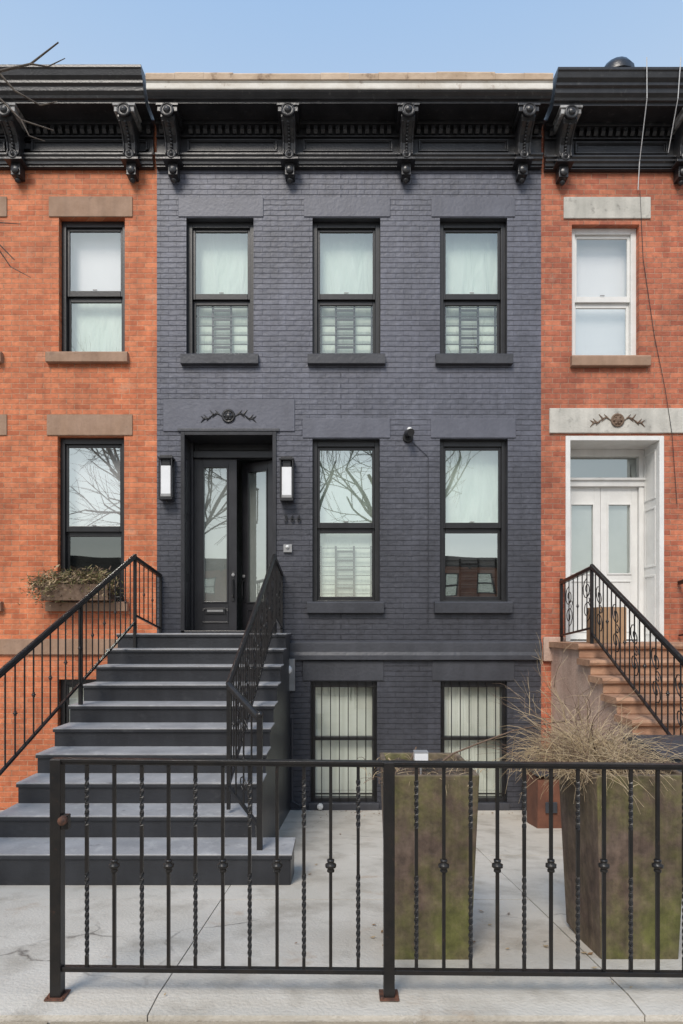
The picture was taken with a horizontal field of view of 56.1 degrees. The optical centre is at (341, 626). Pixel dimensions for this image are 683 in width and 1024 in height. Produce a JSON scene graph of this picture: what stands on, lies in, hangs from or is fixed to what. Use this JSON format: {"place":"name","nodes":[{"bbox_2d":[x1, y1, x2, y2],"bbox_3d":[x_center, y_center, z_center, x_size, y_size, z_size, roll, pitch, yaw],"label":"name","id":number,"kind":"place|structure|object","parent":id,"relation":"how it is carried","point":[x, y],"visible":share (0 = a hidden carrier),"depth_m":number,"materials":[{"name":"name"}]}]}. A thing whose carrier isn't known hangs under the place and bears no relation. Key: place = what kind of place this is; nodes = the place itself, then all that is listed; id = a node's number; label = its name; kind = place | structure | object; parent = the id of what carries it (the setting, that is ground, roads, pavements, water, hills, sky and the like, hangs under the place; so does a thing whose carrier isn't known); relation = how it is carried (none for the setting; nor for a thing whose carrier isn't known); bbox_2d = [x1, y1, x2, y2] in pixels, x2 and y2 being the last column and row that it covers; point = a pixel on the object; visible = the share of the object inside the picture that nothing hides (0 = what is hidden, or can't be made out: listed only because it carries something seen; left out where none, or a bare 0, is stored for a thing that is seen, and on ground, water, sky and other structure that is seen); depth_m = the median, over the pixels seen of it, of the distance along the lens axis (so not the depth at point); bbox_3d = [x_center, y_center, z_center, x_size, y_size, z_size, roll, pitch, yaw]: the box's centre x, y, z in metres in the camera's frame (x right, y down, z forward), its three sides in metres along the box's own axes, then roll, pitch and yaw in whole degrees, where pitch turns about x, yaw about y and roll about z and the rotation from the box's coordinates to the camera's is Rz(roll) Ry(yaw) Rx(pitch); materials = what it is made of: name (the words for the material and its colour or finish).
{"place":"outdoors","nodes":[
{"label":"outdoors","id":0,"kind":"place"},
{"bbox_2d":[0,810,682,1023],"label":"front yard paving","id":1,"kind":"structure","parent":0,"point":[91,996],"depth_m":3.28,"materials":[{"name":"concrete"}]},
{"bbox_2d":[0,554,295,885],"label":"front stoop","id":2,"kind":"object","parent":1,"relation":"on","point":[160,694],"visible":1,"depth_m":5.65,"materials":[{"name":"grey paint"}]},
{"bbox_2d":[44,757,682,1000],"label":"iron fence","id":3,"kind":"object","parent":1,"relation":"on","point":[60,821],"visible":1,"depth_m":2.77,"materials":[{"name":"black metal"}]},
{"bbox_2d":[164,810,632,994],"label":"fallen leaves","id":4,"kind":"object","parent":1,"relation":"on","point":[479,910],"visible":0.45,"depth_m":3.50,"materials":[{"name":"plant"}]},
{"bbox_2d":[380,753,478,959],"bbox_3d":[0.452,1.219,3.450,0.460,0.973,0.580,0,0,0],"label":"tall planter","id":5,"kind":"object","parent":1,"relation":"on","point":[430,873],"visible":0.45,"depth_m":3.18,"materials":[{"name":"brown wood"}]},
{"bbox_2d":[413,750,428,774],"bbox_3d":[0.415,0.739,3.350,0.074,0.182,0.064,0,0,0],"label":"garden light","id":6,"kind":"object","parent":5,"relation":"in","point":[420,755],"visible":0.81,"depth_m":3.32,"materials":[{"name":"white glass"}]},
{"bbox_2d":[357,751,486,791],"bbox_3d":[0.440,0.749,3.418,0.718,0.154,0.764,0,0,0],"label":"dry plant stubble","id":7,"kind":"object","parent":5,"relation":"in","point":[413,771],"visible":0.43,"depth_m":3.36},
{"bbox_2d":[388,719,579,771],"bbox_3d":[0.823,0.656,3.585,1.198,0.238,0.077,0,0,-19],"label":"dead branch","id":8,"kind":"object","parent":5,"relation":"in","point":[447,757],"visible":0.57,"depth_m":3.60,"materials":[{"name":"plant"}]},
{"bbox_2d":[527,769,561,827],"bbox_3d":[2.285,1.922,7.190,0.330,0.650,0.460,0,0,0],"label":"brown storage bin","id":9,"kind":"object","parent":1,"relation":"on","point":[537,812],"visible":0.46,"depth_m":7.00,"materials":[{"name":"ceramic"}]},
{"bbox_2d":[490,635,642,787],"bbox_3d":[1.158,0.431,3.512,0.688,0.803,1.014,0,0,0],"label":"bare shrub","id":10,"kind":"object","parent":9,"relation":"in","point":[562,711],"visible":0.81,"depth_m":3.53,"materials":[{"name":"plant"}]},
{"bbox_2d":[549,564,682,752],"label":"brownstone stoop","id":11,"kind":"object","parent":1,"relation":"on","point":[651,672],"visible":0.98,"depth_m":6.89,"materials":[{"name":"brown stone"}]},
{"bbox_2d":[586,607,623,642],"bbox_3d":[3.190,-0.024,7.725,0.340,0.426,0.354,0,0,0],"label":"cardboard box","id":12,"kind":"object","parent":11,"relation":"on","point":[605,626],"visible":0.56,"depth_m":7.55,"materials":[{"name":"brown cardboard"}]},
{"bbox_2d":[559,754,682,958],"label":"tall planter","id":13,"kind":"object","parent":1,"relation":"on","point":[617,897],"visible":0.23,"depth_m":3.19,"materials":[{"name":"wood"}]},
{"bbox_2d":[468,698,682,811],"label":"dry ornamental grass","id":14,"kind":"object","parent":13,"relation":"in","point":[605,751],"depth_m":3.39,"materials":[{"name":"plant"}]},
{"bbox_2d":[623,735,682,771],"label":"wheeled trash bin","id":15,"kind":"object","parent":1,"relation":"on","point":[676,739],"visible":0.14,"depth_m":4.88,"materials":[{"name":"plastic"}]},
{"bbox_2d":[0,1022,682,1023],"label":"sidewalk","id":16,"kind":"structure","parent":0,"point":[342,1022],"depth_m":2.63,"materials":[{"name":"concrete"}]},
{"bbox_2d":[0,0,682,77],"label":"sky","id":17,"kind":"structure","parent":0,"point":[161,36],"materials":[{"name":"blue"}]},
{"bbox_2d":[446,234,496,352],"bbox_3d":[1.726,-4.449,8.636,0.920,1.803,0.120,0,0,0],"label":"window curtain","id":18,"kind":"object","parent":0,"point":[471,262],"depth_m":8.66,"materials":[{"name":"white fabric"}]},
{"bbox_2d":[446,451,497,522],"bbox_3d":[1.731,-1.393,8.636,0.929,2.137,0.120,0,0,0],"label":"window curtain","id":19,"kind":"object","parent":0,"point":[471,485],"depth_m":8.66,"materials":[{"name":"white fabric"}]},
{"bbox_3d":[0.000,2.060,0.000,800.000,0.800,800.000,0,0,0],"label":"ground","id":20,"kind":"structure","parent":0,"visible":0},
{"bbox_2d":[0,42,64,277],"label":"bare street tree","id":21,"kind":"object","parent":20,"relation":"on","point":[21,66],"visible":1,"depth_m":4.80,"materials":[{"name":"brown plant"}]},
{"bbox_2d":[0,130,156,809],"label":"front wall","id":22,"kind":"structure","parent":20,"relation":"on","point":[35,388],"depth_m":8.38,"materials":[{"name":"brick"}]},
{"bbox_2d":[0,102,27,183],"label":"cornice bracket","id":23,"kind":"object","parent":22,"relation":"attached to","point":[14,130],"visible":1,"depth_m":8.16,"materials":[{"name":"black paint"}]},
{"bbox_2d":[0,196,132,654],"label":"brownstone trim","id":24,"kind":"structure","parent":22,"relation":"attached to","point":[90,424],"depth_m":8.36,"materials":[{"name":"stone"}]},
{"bbox_2d":[18,564,124,607],"bbox_3d":[-3.415,-0.523,8.145,1.418,0.560,0.602,0,0,0],"label":"window flower box","id":25,"kind":"object","parent":22,"relation":"attached to","point":[49,588],"visible":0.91,"depth_m":8.08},
{"bbox_2d":[69,687,83,721],"bbox_3d":[-3.278,1.496,8.636,0.912,1.624,0.120,0,0,0],"label":"window curtain","id":26,"kind":"object","parent":22,"relation":"attached to","point":[73,698],"depth_m":8.66,"materials":[{"name":"white fabric"}]},
{"bbox_2d":[0,120,154,169],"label":"cornice frieze","id":27,"kind":"object","parent":22,"relation":"attached to","point":[81,145],"visible":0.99,"depth_m":8.30,"materials":[{"name":"black paint"}]},
{"bbox_2d":[0,64,154,127],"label":"cornice crown","id":28,"kind":"object","parent":27,"relation":"on","point":[85,91],"visible":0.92,"depth_m":7.90,"materials":[{"name":"black paint"}]},
{"bbox_2d":[60,679,95,724],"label":"window frame","id":29,"kind":"object","parent":22,"relation":"attached to","point":[64,714],"visible":0.09,"depth_m":8.46,"materials":[{"name":"black wood"}]},
{"bbox_2d":[60,438,123,600],"bbox_3d":[-3.278,-1.410,8.518,0.872,2.171,0.115,0,0,0],"label":"window frame","id":30,"kind":"object","parent":22,"relation":"attached to","point":[67,531],"visible":0.72,"depth_m":8.48,"materials":[{"name":"black metal"}]},
{"bbox_2d":[69,448,119,525],"bbox_3d":[-3.278,-1.858,8.506,0.682,1.040,0.001,0,0,0],"label":"window upper glass","id":31,"kind":"object","parent":30,"relation":"in","point":[94,486],"visible":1,"depth_m":8.51,"materials":[{"name":"clear glass"}]},
{"bbox_2d":[70,537,120,596],"bbox_3d":[-3.278,-0.804,8.541,0.682,0.798,0.001,0,0,0],"label":"window lower glass","id":32,"kind":"object","parent":30,"relation":"in","point":[102,552],"visible":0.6,"depth_m":8.54,"materials":[{"name":"clear glass"}]},
{"bbox_2d":[62,221,124,351],"bbox_3d":[-3.265,-4.470,8.518,0.863,1.778,0.115,0,0,0],"label":"window frame","id":33,"kind":"object","parent":22,"relation":"attached to","point":[70,297],"visible":0.62,"depth_m":8.49,"materials":[{"name":"black metal"}]},
{"bbox_2d":[71,233,121,351],"bbox_3d":[-3.265,-4.470,8.636,0.903,1.778,0.120,0,0,0],"label":"window curtain","id":34,"kind":"object","parent":22,"relation":"attached to","point":[95,260],"depth_m":8.66,"materials":[{"name":"white fabric"}]},
{"bbox_2d":[112,102,141,183],"bbox_3d":[-2.708,-6.134,8.148,0.280,0.768,0.450,0,0,0],"label":"cornice bracket","id":35,"kind":"object","parent":22,"relation":"attached to","point":[128,118],"visible":1,"depth_m":8.16,"materials":[{"name":"black paint"}]},
{"bbox_2d":[157,170,540,809],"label":"front wall","id":36,"kind":"structure","parent":20,"relation":"on","point":[411,385],"depth_m":8.38,"materials":[{"name":"brick"}]},
{"bbox_2d":[158,455,174,501],"bbox_3d":[-2.261,-1.912,8.290,0.190,0.595,0.168,0,0,0],"label":"wall lantern","id":37,"kind":"object","parent":36,"relation":"attached to","point":[167,494],"depth_m":8.23,"materials":[{"name":"white glass"}]},
{"bbox_2d":[156,102,183,183],"bbox_3d":[-2.170,-6.134,8.148,0.280,0.768,0.450,0,0,0],"label":"cornice bracket","id":38,"kind":"object","parent":36,"relation":"attached to","point":[171,118],"visible":1,"depth_m":8.15,"materials":[{"name":"black paint"}]},
{"bbox_2d":[188,222,253,352],"bbox_3d":[-1.590,-4.449,8.518,0.880,1.803,0.115,0,0,0],"label":"window frame","id":39,"kind":"object","parent":36,"relation":"attached to","point":[195,300],"visible":0.72,"depth_m":8.47,"materials":[{"name":"black metal"}]},
{"bbox_2d":[197,306,247,352],"bbox_3d":[-1.590,-3.946,8.589,0.720,0.738,0.046,0,0,0],"label":"window guard","id":40,"kind":"object","parent":39,"relation":"attached to","point":[213,326],"visible":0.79,"depth_m":8.58,"materials":[{"name":"grey metal"}]},
{"bbox_2d":[196,234,247,352],"bbox_3d":[-1.590,-4.449,8.636,0.920,1.803,0.120,0,0,0],"label":"window curtain","id":41,"kind":"object","parent":36,"relation":"attached to","point":[221,262],"depth_m":8.66,"materials":[{"name":"white fabric"}]},
{"bbox_2d":[177,428,278,632],"bbox_3d":[-1.474,-1.252,8.611,1.328,2.678,0.530,0,0,0],"label":"door surround","id":42,"kind":"object","parent":36,"relation":"attached to","point":[234,443],"visible":0.92,"depth_m":8.52,"materials":[{"name":"black wood"}]},
{"bbox_2d":[194,459,236,630],"bbox_3d":[-1.723,-1.126,8.745,0.580,2.348,0.121,0,0,0],"label":"door","id":43,"kind":"structure","parent":42,"relation":"attached to","point":[215,615],"depth_m":8.76,"materials":[{"name":"black wood"}]},
{"bbox_2d":[204,468,226,600],"bbox_3d":[-1.723,-1.265,8.801,0.350,1.870,0.001,0,0,0],"label":"door glass backing","id":44,"kind":"object","parent":43,"relation":"attached to","point":[215,534],"depth_m":8.80,"materials":[{"name":"glass"}]},
{"bbox_2d":[241,460,271,630],"bbox_3d":[-1.173,-1.123,8.888,0.500,2.343,0.121,0,0,24],"label":"door","id":45,"kind":"structure","parent":42,"relation":"attached to","point":[247,605],"depth_m":8.95,"materials":[{"name":"black wood"}]},
{"bbox_2d":[249,471,265,601],"bbox_3d":[-1.151,-1.255,8.939,0.330,1.850,0.001,0,0,24],"label":"door glass backing","id":46,"kind":"object","parent":45,"relation":"attached to","point":[257,527],"depth_m":8.95,"materials":[{"name":"grey glass"}]},
{"bbox_2d":[201,409,255,422],"bbox_3d":[-1.474,-2.752,8.351,0.730,0.180,0.038,0,0,0],"label":"carved ornament","id":47,"kind":"object","parent":36,"relation":"attached to","point":[228,415],"visible":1,"depth_m":8.35,"materials":[{"name":"black stone"}]},
{"bbox_2d":[279,456,294,503],"bbox_3d":[-0.705,-1.895,8.290,0.190,0.595,0.168,0,0,0],"label":"wall lantern","id":48,"kind":"object","parent":36,"relation":"attached to","point":[287,483],"depth_m":8.23,"materials":[{"name":"white glass"}]},
{"bbox_2d":[283,544,291,551],"bbox_3d":[-0.701,-1.026,8.343,0.111,0.102,0.064,0,0,0],"label":"door bell","id":49,"kind":"object","parent":36,"relation":"attached to","point":[287,547],"depth_m":8.34,"materials":[{"name":"grey metal"}]},
{"bbox_2d":[277,102,300,183],"bbox_3d":[-0.667,-6.134,8.148,0.280,0.768,0.450,0,0,0],"label":"cornice bracket","id":50,"kind":"object","parent":36,"relation":"attached to","point":[289,117],"visible":1,"depth_m":8.15,"materials":[{"name":"black paint"}]},
{"bbox_2d":[289,659,322,809],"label":"pipes","id":51,"kind":"object","parent":36,"relation":"attached to","point":[292,687],"visible":0.51,"depth_m":8.29,"materials":[{"name":"grey metal"}]},
{"bbox_2d":[163,197,515,680],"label":"lintels","id":52,"kind":"object","parent":36,"relation":"attached to","point":[267,413],"visible":1,"depth_m":8.36,"materials":[{"name":"stone"}]},
{"bbox_2d":[316,687,371,795],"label":"vertical blinds","id":53,"kind":"object","parent":36,"relation":"attached to","point":[356,715],"depth_m":8.55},
{"bbox_2d":[311,681,376,801],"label":"basement window frame","id":54,"kind":"object","parent":36,"relation":"attached to","point":[343,798],"visible":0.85,"depth_m":8.43,"materials":[{"name":"black metal"}]},
{"bbox_2d":[311,681,375,800],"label":"basement security bars","id":55,"kind":"object","parent":54,"relation":"attached to","point":[339,738],"visible":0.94,"depth_m":8.39,"materials":[{"name":"black metal"}]},
{"bbox_2d":[313,441,378,600],"bbox_3d":[0.060,-1.393,8.518,0.880,2.137,0.115,0,0,0],"label":"window frame","id":56,"kind":"object","parent":36,"relation":"attached to","point":[319,528],"visible":0.88,"depth_m":8.49,"materials":[{"name":"black metal"}]},
{"bbox_2d":[320,451,371,522],"bbox_3d":[0.060,-1.863,8.506,0.690,0.960,0.001,0,0,0],"label":"window upper glass","id":57,"kind":"object","parent":56,"relation":"in","point":[345,485],"visible":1,"depth_m":8.51,"materials":[{"name":"clear glass"}]},
{"bbox_2d":[320,534,371,596],"bbox_3d":[0.060,-1.393,8.636,0.920,2.137,0.120,0,0,0],"label":"window curtain","id":58,"kind":"object","parent":56,"relation":"attached to","point":[346,540],"depth_m":8.66,"materials":[{"name":"white fabric"}]},
{"bbox_2d":[320,546,371,596],"bbox_3d":[0.060,-0.722,8.589,0.720,0.734,0.046,0,0,0],"label":"window guard","id":59,"kind":"object","parent":56,"relation":"attached to","point":[353,566],"visible":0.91,"depth_m":8.58,"materials":[{"name":"white metal"}]},
{"bbox_2d":[320,233,372,352],"bbox_3d":[0.064,-4.449,8.636,0.929,1.803,0.120,0,0,0],"label":"window curtain","id":60,"kind":"object","parent":36,"relation":"attached to","point":[346,262],"depth_m":8.66,"materials":[{"name":"white fabric"}]},
{"bbox_2d":[313,222,379,352],"bbox_3d":[0.064,-4.449,8.518,0.889,1.803,0.115,0,0,0],"label":"window frame","id":61,"kind":"object","parent":36,"relation":"attached to","point":[346,298],"visible":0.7,"depth_m":8.47,"materials":[{"name":"black metal"}]},
{"bbox_2d":[320,306,371,352],"bbox_3d":[0.064,-3.946,8.589,0.729,0.738,0.046,0,0,0],"label":"window guard","id":62,"kind":"object","parent":61,"relation":"attached to","point":[336,326],"visible":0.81,"depth_m":8.58,"materials":[{"name":"grey metal"}]},
{"bbox_2d":[180,353,512,809],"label":"window sills","id":63,"kind":"structure","parent":36,"relation":"attached to","point":[346,359],"depth_m":8.30,"materials":[{"name":"black stone"}]},
{"bbox_2d":[155,120,543,169],"bbox_3d":[0.098,-6.245,8.306,5.004,0.550,0.139,0,0,0],"label":"cornice frieze","id":64,"kind":"object","parent":36,"relation":"attached to","point":[347,144],"visible":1,"depth_m":8.30,"materials":[{"name":"black paint"}]},
{"bbox_2d":[395,102,419,183],"bbox_3d":[0.832,-6.134,8.148,0.280,0.768,0.450,0,0,0],"label":"cornice bracket","id":65,"kind":"object","parent":36,"relation":"attached to","point":[406,119],"visible":1,"depth_m":8.15,"materials":[{"name":"black paint"}]},
{"bbox_2d":[403,427,414,442],"bbox_3d":[0.868,-2.494,8.268,0.140,0.173,0.212,0,0,0],"label":"security camera","id":66,"kind":"object","parent":36,"relation":"attached to","point":[409,432],"visible":1,"depth_m":8.26,"materials":[{"name":"black plastic"}]},
{"bbox_2d":[290,641,541,659],"bbox_3d":[0.918,0.303,8.348,3.384,0.248,0.054,0,0,0],"label":"water table","id":67,"kind":"object","parent":36,"relation":"attached to","point":[413,650],"visible":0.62,"depth_m":8.34,"materials":[{"name":"stone"}]},
{"bbox_2d":[412,441,524,809],"bbox_3d":[1.660,-0.027,8.353,1.486,4.806,0.060,0,0,3],"label":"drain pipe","id":68,"kind":"object","parent":36,"relation":"attached to","point":[428,551],"visible":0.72,"depth_m":8.36,"materials":[{"name":"metal"}]},
{"bbox_2d":[444,687,499,795],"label":"vertical blinds","id":69,"kind":"object","parent":36,"relation":"attached to","point":[473,723],"depth_m":8.55,"materials":[{"name":"white fabric"}]},
{"bbox_2d":[440,222,504,352],"bbox_3d":[1.726,-4.449,8.518,0.880,1.803,0.115,0,0,0],"label":"window frame","id":70,"kind":"object","parent":36,"relation":"attached to","point":[498,298],"visible":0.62,"depth_m":8.49,"materials":[{"name":"black metal"}]},
{"bbox_2d":[445,306,496,352],"bbox_3d":[1.726,-3.946,8.589,0.720,0.738,0.046,0,0,0],"label":"window guard","id":71,"kind":"object","parent":70,"relation":"attached to","point":[477,326],"visible":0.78,"depth_m":8.58,"materials":[{"name":"grey metal"}]},
{"bbox_2d":[440,441,505,600],"bbox_3d":[1.731,-1.393,8.518,0.889,2.137,0.115,0,0,0],"label":"window frame","id":72,"kind":"object","parent":36,"relation":"attached to","point":[499,527],"visible":0.92,"depth_m":8.49,"materials":[{"name":"black metal"}]},
{"bbox_2d":[445,533,497,596],"bbox_3d":[1.731,-0.827,8.541,0.699,0.844,0.001,0,0,0],"label":"window lower glass","id":73,"kind":"object","parent":72,"relation":"in","point":[471,564],"visible":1,"depth_m":8.54,"materials":[{"name":"clear glass"}]},
{"bbox_2d":[441,681,505,801],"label":"basement window frame","id":74,"kind":"object","parent":36,"relation":"attached to","point":[480,683],"visible":0.61,"depth_m":8.43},
{"bbox_2d":[441,681,505,800],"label":"basement security bars","id":75,"kind":"object","parent":74,"relation":"attached to","point":[469,737],"visible":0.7,"depth_m":8.39,"materials":[{"name":"black metal"}]},
{"bbox_2d":[512,102,540,183],"bbox_3d":[2.335,-6.134,8.148,0.280,0.768,0.450,0,0,0],"label":"cornice bracket","id":76,"kind":"object","parent":36,"relation":"attached to","point":[524,118],"visible":1,"depth_m":8.15,"materials":[{"name":"black paint"}]},
{"bbox_2d":[541,126,635,640],"bbox_3d":[5.211,-2.050,13.386,5.198,9.200,9.980,0,0,0],"label":"side and rear walls","id":77,"kind":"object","parent":20,"relation":"on","point":[585,639],"visible":0.03,"depth_m":18.28,"materials":[{"name":"brick"}]},
{"bbox_2d":[541,130,682,761],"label":"front wall","id":78,"kind":"structure","parent":20,"relation":"on","point":[563,383],"depth_m":8.38,"materials":[{"name":"red brick"}]},
{"bbox_2d":[553,105,582,185],"bbox_3d":[2.859,-6.104,8.148,0.280,0.768,0.450,0,0,0],"label":"cornice bracket","id":79,"kind":"object","parent":78,"relation":"attached to","point":[566,120],"visible":1,"depth_m":8.15,"materials":[{"name":"black paint"}]},
{"bbox_2d":[577,240,625,296],"bbox_3d":[3.453,-4.393,8.636,0.920,1.744,0.120,0,0,0],"label":"window blind","id":80,"kind":"object","parent":78,"relation":"attached to","point":[601,267],"depth_m":8.66,"materials":[{"name":"white fabric"}]},
{"bbox_2d":[572,229,635,354],"bbox_3d":[3.453,-4.393,8.518,0.880,1.744,0.115,0,0,0],"label":"window frame","id":81,"kind":"object","parent":78,"relation":"attached to","point":[628,302],"visible":0.59,"depth_m":8.48,"materials":[{"name":"white wood"}]},
{"bbox_2d":[576,309,625,354],"bbox_3d":[3.453,-3.923,8.541,0.670,0.642,0.001,0,0,0],"label":"window lower glass","id":82,"kind":"object","parent":81,"relation":"in","point":[600,331],"visible":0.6,"depth_m":8.54,"materials":[{"name":"glass"}]},
{"bbox_2d":[543,123,675,172],"bbox_3d":[5.225,-6.215,8.306,5.170,0.550,0.139,0,0,0],"label":"cornice frieze","id":83,"kind":"object","parent":78,"relation":"attached to","point":[606,147],"visible":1,"depth_m":8.30,"materials":[{"name":"black paint"}]},
{"bbox_2d":[543,67,682,130],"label":"cornice crown","id":84,"kind":"object","parent":83,"relation":"on","point":[609,94],"visible":0.92,"depth_m":7.91,"materials":[{"name":"black paint"}]},
{"bbox_2d":[604,56,634,66],"bbox_3d":[3.440,-6.945,8.016,0.440,0.210,0.440,0,0,0],"label":"roof vent","id":85,"kind":"object","parent":84,"relation":"on","point":[621,61],"visible":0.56,"depth_m":7.82,"materials":[{"name":"grey metal"}]},
{"bbox_2d":[638,57,680,501],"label":"roof cables","id":86,"kind":"object","parent":84,"relation":"hanging from","point":[641,227],"visible":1,"depth_m":8.31,"materials":[{"name":"grey plastic"},{"name":"black rubber"}]},
{"bbox_2d":[543,197,682,660],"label":"stone trim","id":87,"kind":"structure","parent":78,"relation":"attached to","point":[578,421],"depth_m":8.35,"materials":[{"name":"grey stone"}]},
{"bbox_2d":[565,436,663,641],"bbox_3d":[3.568,-1.152,8.616,1.282,2.684,0.520,0,0,0],"label":"white door surround","id":88,"kind":"object","parent":78,"relation":"attached to","point":[647,452],"visible":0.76,"depth_m":8.57,"materials":[{"name":"paint"}]},
{"bbox_2d":[570,487,599,638],"bbox_3d":[3.311,-0.877,8.835,0.507,2.095,0.062,0,0,0],"label":"door","id":89,"kind":"structure","parent":88,"relation":"attached to","point":[584,495],"depth_m":8.82,"materials":[{"name":"white wood"}]},
{"bbox_2d":[571,505,591,572],"bbox_3d":[3.311,-1.210,8.861,0.337,0.980,0.001,0,0,0],"label":"door glass backing","id":90,"kind":"object","parent":89,"relation":"attached to","point":[581,537],"depth_m":8.86,"materials":[{"name":"grey glass"}]},
{"bbox_2d":[570,458,635,477],"bbox_3d":[3.568,-2.235,8.906,1.282,0.521,0.140,0,0,0],"label":"transom glass","id":91,"kind":"object","parent":88,"relation":"attached to","point":[602,467],"visible":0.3,"depth_m":8.98,"materials":[{"name":"clear glass"}]},
{"bbox_2d":[600,487,637,638],"bbox_3d":[3.822,-0.877,8.835,0.507,2.095,0.062,0,0,0],"label":"door","id":92,"kind":"structure","parent":88,"relation":"attached to","point":[625,584],"depth_m":8.82,"materials":[{"name":"white wood"}]},
{"bbox_2d":[609,505,628,572],"bbox_3d":[3.822,-1.210,8.861,0.337,0.980,0.001,0,0,0],"label":"door glass backing","id":93,"kind":"object","parent":92,"relation":"attached to","point":[618,538],"depth_m":8.86,"materials":[{"name":"grey glass"}]},
{"bbox_2d":[590,413,644,426],"bbox_3d":[3.594,-2.692,8.335,0.716,0.180,0.038,0,0,0],"label":"carved ornament","id":94,"kind":"object","parent":78,"relation":"attached to","point":[617,419],"visible":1,"depth_m":8.33,"materials":[{"name":"brown stone"}]},
{"bbox_2d":[671,108,682,185],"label":"cornice bracket","id":95,"kind":"object","parent":78,"relation":"attached to","point":[677,166],"visible":0.99,"depth_m":8.22,"materials":[{"name":"black paint"}]},
{"bbox_3d":[0.098,-2.050,13.386,5.024,9.200,9.980,0,0,0],"label":"side and rear walls","id":96,"kind":"object","parent":20,"relation":"on","visible":0},
{"bbox_2d":[237,460,268,629],"bbox_3d":[-1.474,-1.211,9.421,1.448,3.018,1.150,0,0,0],"label":"vestibule","id":97,"kind":"object","parent":96,"relation":"attached to","point":[239,539],"depth_m":9.98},
{"bbox_3d":[0.098,-6.600,13.326,4.824,0.140,9.900,0,0,0],"label":"roof","id":98,"kind":"object","parent":96,"relation":"on","visible":0},
{"bbox_2d":[146,90,551,119],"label":"cornice soffit","id":99,"kind":"structure","parent":98,"relation":"attached to","point":[347,104],"depth_m":7.98,"materials":[{"name":"black paint"}]},
{"bbox_2d":[145,72,552,89],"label":"weathered gutter trim","id":100,"kind":"structure","parent":99,"relation":"on","point":[352,81],"depth_m":7.88,"materials":[{"name":"white metal"}]}
]}

